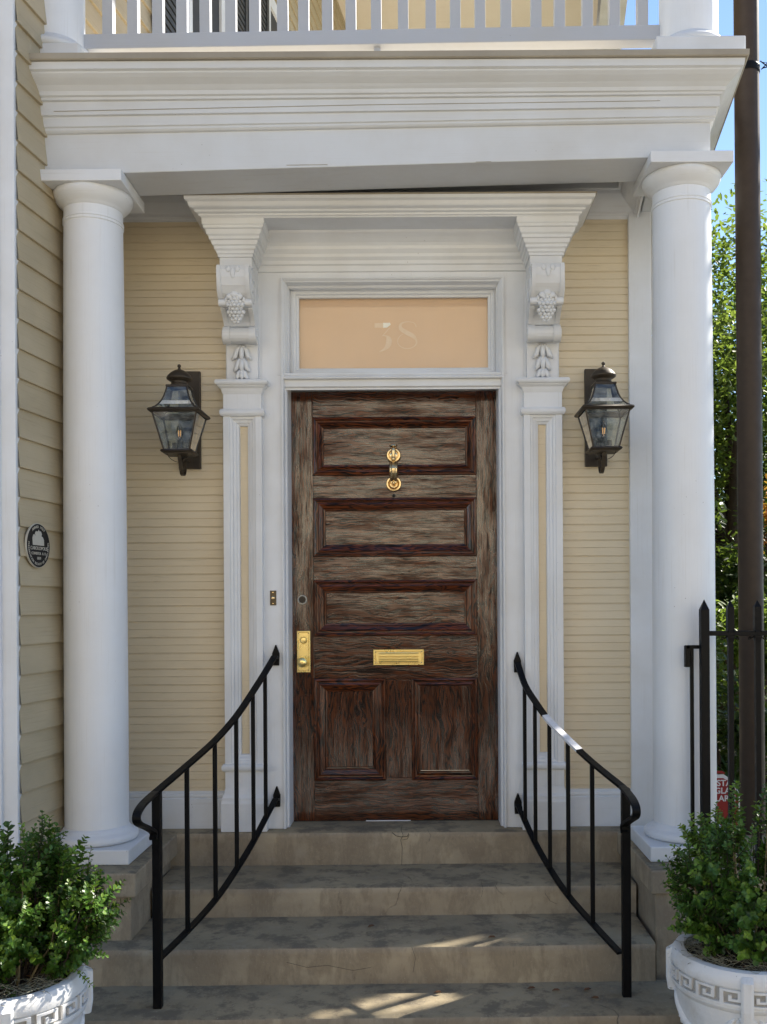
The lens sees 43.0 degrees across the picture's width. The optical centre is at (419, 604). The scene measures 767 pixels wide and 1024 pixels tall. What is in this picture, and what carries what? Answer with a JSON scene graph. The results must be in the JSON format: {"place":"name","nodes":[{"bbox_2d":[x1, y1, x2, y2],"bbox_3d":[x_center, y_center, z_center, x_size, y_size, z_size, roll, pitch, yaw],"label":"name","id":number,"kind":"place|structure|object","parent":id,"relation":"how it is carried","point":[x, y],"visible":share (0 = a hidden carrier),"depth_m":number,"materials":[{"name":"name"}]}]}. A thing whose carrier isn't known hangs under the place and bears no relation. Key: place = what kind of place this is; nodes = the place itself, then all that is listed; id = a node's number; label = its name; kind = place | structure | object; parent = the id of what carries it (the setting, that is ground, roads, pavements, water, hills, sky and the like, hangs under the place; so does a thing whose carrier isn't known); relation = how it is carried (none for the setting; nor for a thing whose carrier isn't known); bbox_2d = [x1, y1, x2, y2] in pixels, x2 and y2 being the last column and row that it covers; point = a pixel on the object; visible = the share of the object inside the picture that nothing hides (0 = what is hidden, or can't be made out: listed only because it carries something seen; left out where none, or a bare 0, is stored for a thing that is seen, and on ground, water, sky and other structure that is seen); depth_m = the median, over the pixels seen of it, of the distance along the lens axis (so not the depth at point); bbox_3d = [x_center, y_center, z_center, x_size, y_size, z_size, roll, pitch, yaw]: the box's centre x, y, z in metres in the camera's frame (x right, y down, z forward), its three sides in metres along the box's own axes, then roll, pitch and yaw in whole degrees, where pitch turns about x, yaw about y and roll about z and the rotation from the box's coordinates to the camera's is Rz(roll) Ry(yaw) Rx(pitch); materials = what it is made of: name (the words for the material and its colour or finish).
{"place":"outdoors","nodes":[
{"label":"outdoors","id":0,"kind":"place"},
{"bbox_2d":[624,0,766,498],"label":"sky","id":1,"kind":"structure","parent":0,"point":[726,28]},
{"label":"ground","id":2,"kind":"structure","parent":0,"visible":0},
{"bbox_2d":[0,0,345,907],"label":"clapboard house","id":3,"kind":"structure","parent":2,"relation":"on","point":[30,492],"depth_m":4.04,"materials":[{"name":"beige paint"}]},
{"bbox_2d":[25,523,49,567],"bbox_3d":[-1.597,-0.244,4.064,0.010,0.185,0.187,0,0,8],"label":"wall plaque","id":4,"kind":"object","parent":3,"relation":"attached to","point":[37,546],"depth_m":4.05,"materials":[{"name":"metal"}]},
{"bbox_2d":[165,0,247,32],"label":"window","id":5,"kind":"structure","parent":3,"relation":"in","point":[218,6],"depth_m":6.23,"materials":[{"name":"grey glass"}]},
{"bbox_2d":[248,0,276,31],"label":"window","id":6,"kind":"structure","parent":3,"relation":"in","point":[268,7],"depth_m":7.32,"materials":[{"name":"grey glass"}]},
{"bbox_2d":[123,181,652,828],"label":"porch wall","id":7,"kind":"structure","parent":3,"relation":"attached to","point":[175,533],"depth_m":4.78,"materials":[{"name":"beige paint"}]},
{"bbox_2d":[147,364,210,475],"bbox_3d":[-1.125,-0.874,4.605,0.240,0.530,0.336,0,0,0],"label":"wall lantern","id":8,"kind":"object","parent":7,"relation":"attached to","point":[191,417],"depth_m":4.57,"materials":[{"name":"brown metal"}]},
{"bbox_2d":[183,191,596,831],"bbox_3d":[-0.126,-0.389,4.673,1.885,2.963,0.513,0,0,0],"label":"door surround","id":9,"kind":"object","parent":7,"relation":"attached to","point":[377,291],"visible":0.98,"depth_m":4.73,"materials":[{"name":"white paint"}]},
{"bbox_2d":[270,591,275,604],"bbox_3d":[-0.714,-0.030,4.736,0.030,0.072,0.009,0,0,0],"label":"doorbell","id":10,"kind":"object","parent":9,"relation":"attached to","point":[272,597],"visible":1,"depth_m":4.74,"materials":[{"name":"gold metal"}]},
{"bbox_2d":[290,289,495,372],"bbox_3d":[-0.133,-1.351,4.861,1.072,0.504,0.066,0,0,0],"label":"transom window","id":11,"kind":"structure","parent":9,"relation":"in","point":[413,330],"depth_m":4.88,"materials":[{"name":"beige glass"}]},
{"bbox_2d":[291,391,498,820],"bbox_3d":[-0.122,0.011,4.888,1.055,2.166,0.115,0,0,0],"label":"front door","id":12,"kind":"structure","parent":9,"relation":"attached to","point":[394,594],"depth_m":4.90,"materials":[{"name":"brown wood"}]},
{"bbox_2d":[574,362,634,473],"bbox_3d":[0.863,-0.885,4.605,0.240,0.530,0.336,0,0,0],"label":"wall lantern","id":13,"kind":"object","parent":7,"relation":"attached to","point":[592,414],"depth_m":4.57,"materials":[{"name":"brown metal"}]},
{"bbox_2d":[337,0,626,49],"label":"house wall","id":14,"kind":"structure","parent":3,"relation":"attached to","point":[520,13],"depth_m":10.15,"materials":[{"name":"beige paint"}]},
{"bbox_2d":[717,771,739,825],"bbox_3d":[1.612,1.290,5.308,0.278,0.761,0.027,0,0,0],"label":"alarm sign","id":15,"kind":"object","parent":2,"relation":"on","point":[722,789],"visible":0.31,"depth_m":5.30,"materials":[{"name":"red paint"}]},
{"bbox_2d":[711,179,766,731],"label":"garden tree","id":16,"kind":"object","parent":2,"relation":"on","point":[724,405],"visible":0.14,"depth_m":11.78,"materials":[{"name":"green plant"}]},
{"bbox_2d":[712,234,766,477],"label":"garden tree","id":17,"kind":"object","parent":2,"relation":"on","point":[713,298],"visible":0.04,"depth_m":14.67,"materials":[{"name":"green plant"}]},
{"bbox_2d":[715,496,766,729],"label":"garden shrub","id":18,"kind":"object","parent":2,"relation":"on","point":[731,570],"visible":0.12,"depth_m":9.27,"materials":[{"name":"green plant"}]},
{"bbox_2d":[715,593,766,791],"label":"garden shrub","id":19,"kind":"object","parent":2,"relation":"on","point":[720,626],"visible":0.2,"depth_m":7.79,"materials":[{"name":"green plant"}]},
{"bbox_2d":[716,575,766,749],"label":"garden shrub","id":20,"kind":"object","parent":2,"relation":"on","point":[717,711],"visible":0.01,"depth_m":10.73,"materials":[{"name":"green plant"}]},
{"bbox_2d":[716,636,766,791],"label":"garden shrub","id":21,"kind":"object","parent":2,"relation":"on","point":[721,724],"visible":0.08,"depth_m":6.09,"materials":[{"name":"green plant"}]},
{"bbox_2d":[718,745,766,834],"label":"strap leaf plant","id":22,"kind":"object","parent":2,"relation":"on","point":[735,769],"visible":0.02,"depth_m":6.19,"materials":[{"name":"green plant"}]},
{"bbox_2d":[733,0,766,835],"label":"steel pole","id":23,"kind":"object","parent":2,"relation":"on","point":[748,330],"visible":0.64,"depth_m":4.57,"materials":[{"name":"black metal"}]},
{"bbox_2d":[763,473,766,605],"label":"garden shrub","id":24,"kind":"object","parent":2,"relation":"on","point":[765,517],"visible":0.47,"depth_m":8.98,"materials":[{"name":"green plant"}]},
{"bbox_2d":[763,534,766,678],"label":"garden shrub","id":25,"kind":"object","parent":2,"relation":"on","point":[764,571],"visible":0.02,"depth_m":10.05,"materials":[{"name":"green plant"}]},
{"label":"pavement","id":26,"kind":"structure","parent":0,"visible":0},
{"bbox_2d":[0,958,92,1023],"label":"planter urn","id":27,"kind":"object","parent":26,"relation":"on","point":[68,999],"visible":0.65,"depth_m":3.06,"materials":[{"name":"ceramic"}]},
{"bbox_2d":[0,810,130,997],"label":"boxwood shrub","id":28,"kind":"object","parent":27,"relation":"in","point":[49,930],"visible":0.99,"depth_m":3.13,"materials":[{"name":"green plant"}]},
{"bbox_2d":[84,820,682,1023],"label":"stone steps","id":29,"kind":"structure","parent":26,"relation":"on","point":[282,932],"depth_m":4.02,"materials":[{"name":"stone"}]},
{"bbox_2d":[71,834,176,940],"bbox_3d":[-1.577,1.373,4.338,0.830,0.534,0.705,0,0,0],"label":"pedestal","id":30,"kind":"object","parent":29,"relation":"on","point":[136,875],"depth_m":4.07,"materials":[{"name":"stone"}]},
{"bbox_2d":[40,169,151,864],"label":"porch column","id":31,"kind":"structure","parent":30,"relation":"on","point":[96,206],"depth_m":4.18,"materials":[{"name":"white paint"}]},
{"bbox_2d":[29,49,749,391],"bbox_3d":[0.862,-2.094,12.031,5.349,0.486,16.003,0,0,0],"label":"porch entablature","id":32,"kind":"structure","parent":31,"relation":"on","point":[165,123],"depth_m":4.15,"materials":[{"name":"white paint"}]},
{"bbox_2d":[40,0,88,52],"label":"column","id":33,"kind":"structure","parent":32,"relation":"on","point":[64,28],"depth_m":4.18,"materials":[{"name":"white paint"}]},
{"bbox_2d":[84,0,659,52],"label":"balcony railing","id":34,"kind":"object","parent":32,"relation":"on","point":[586,34],"visible":0.93,"depth_m":4.31,"materials":[{"name":"grey paint"}]},
{"bbox_2d":[651,0,745,48],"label":"column","id":35,"kind":"structure","parent":32,"relation":"on","point":[688,24],"depth_m":4.17,"materials":[{"name":"white paint"}]},
{"bbox_2d":[132,645,280,1008],"bbox_3d":[-0.873,0.867,4.094,0.094,1.335,1.346,0,0,14],"label":"handrail","id":36,"kind":"object","parent":29,"relation":"on","point":[154,831],"visible":1,"depth_m":4.03,"materials":[{"name":"black metal"}]},
{"bbox_2d":[514,652,640,997],"bbox_3d":[0.667,0.881,4.147,0.101,1.300,1.250,0,0,-15],"label":"handrail","id":37,"kind":"object","parent":29,"relation":"on","point":[629,800],"visible":1,"depth_m":4.12,"materials":[{"name":"black metal"}]},
{"bbox_2d":[617,831,766,979],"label":"wall","id":38,"kind":"structure","parent":26,"relation":"on","point":[655,913],"depth_m":4.00,"materials":[{"name":"stone"}]},
{"bbox_2d":[631,150,736,861],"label":"porch column","id":39,"kind":"structure","parent":38,"relation":"on","point":[677,188],"depth_m":4.19,"materials":[{"name":"white paint"}]},
{"bbox_2d":[666,930,766,1023],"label":"planter urn","id":40,"kind":"object","parent":26,"relation":"on","point":[720,988],"visible":0.73,"depth_m":3.23,"materials":[{"name":"concrete"}]},
{"bbox_2d":[657,780,766,965],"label":"boxwood shrub","id":41,"kind":"object","parent":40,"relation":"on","point":[727,903],"visible":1,"depth_m":3.32,"materials":[{"name":"green plant"}]},
{"bbox_2d":[684,600,766,862],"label":"iron fence","id":42,"kind":"object","parent":26,"relation":"on","point":[730,633],"visible":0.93,"depth_m":4.07,"materials":[{"name":"black metal"}]}
]}

